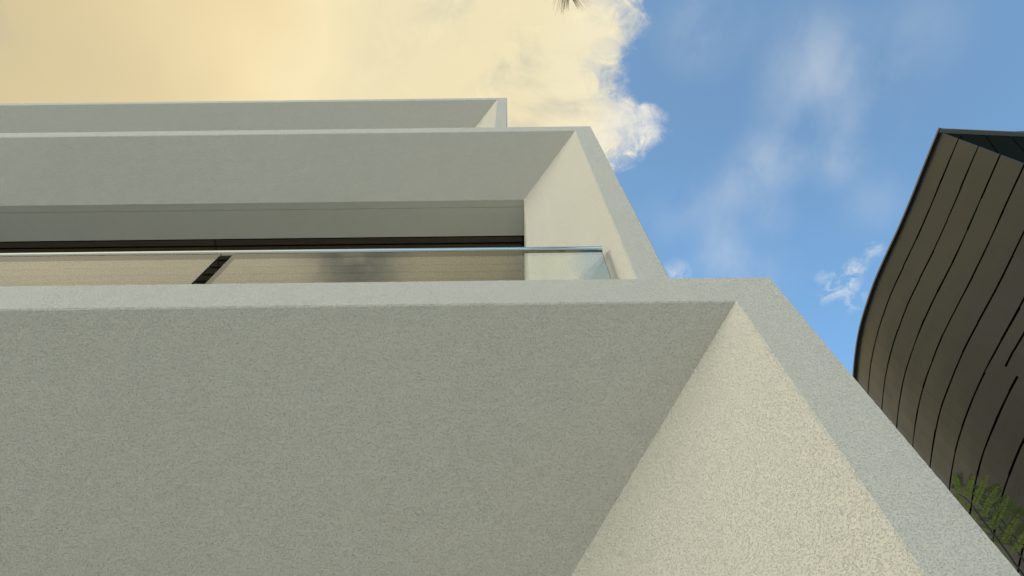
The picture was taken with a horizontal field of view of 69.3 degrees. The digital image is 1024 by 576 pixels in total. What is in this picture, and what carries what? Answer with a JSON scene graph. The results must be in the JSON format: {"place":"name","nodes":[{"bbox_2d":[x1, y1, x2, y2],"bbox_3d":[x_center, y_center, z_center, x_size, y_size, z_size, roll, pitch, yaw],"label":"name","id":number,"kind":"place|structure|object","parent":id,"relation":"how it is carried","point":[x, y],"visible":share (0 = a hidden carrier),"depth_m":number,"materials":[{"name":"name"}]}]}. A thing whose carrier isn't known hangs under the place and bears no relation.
{"place":"outdoors","nodes":[
{"label":"outdoors","id":0,"kind":"place"},
{"bbox_2d":[0,98,1020,575],"bbox_3d":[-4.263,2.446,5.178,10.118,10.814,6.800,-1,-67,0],"label":"terraced building","id":1,"kind":"structure","parent":0,"point":[640,412],"depth_m":1.97,"materials":[{"name":"white paint"}]},
{"bbox_2d":[0,246,610,283],"bbox_3d":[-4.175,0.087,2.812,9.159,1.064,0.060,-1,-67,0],"label":"glass balustrade","id":2,"kind":"object","parent":1,"relation":"on","point":[231,254],"visible":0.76,"depth_m":3.27,"materials":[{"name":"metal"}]},
{"bbox_2d":[0,0,1023,374],"label":"sky","id":3,"kind":"structure","parent":0,"point":[788,143],"materials":[{"name":"blue"}]},
{"bbox_2d":[553,0,588,15],"bbox_3d":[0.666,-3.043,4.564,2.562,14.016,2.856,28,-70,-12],"label":"palm tree","id":4,"kind":"object","parent":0,"point":[564,2],"visible":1,"depth_m":11.29,"materials":[{"name":"green plant"}]},
{"bbox_2d":[852,127,1023,575],"bbox_3d":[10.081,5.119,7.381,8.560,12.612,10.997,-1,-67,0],"label":"metal clad building","id":5,"kind":"structure","parent":0,"point":[938,370],"depth_m":10.02,"materials":[{"name":"grey metal"}]},
{"bbox_2d":[950,471,1023,575],"bbox_3d":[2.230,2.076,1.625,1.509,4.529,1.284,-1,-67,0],"label":"feathery tree","id":6,"kind":"object","parent":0,"point":[987,505],"visible":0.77,"depth_m":3.09,"materials":[{"name":"green plant"}]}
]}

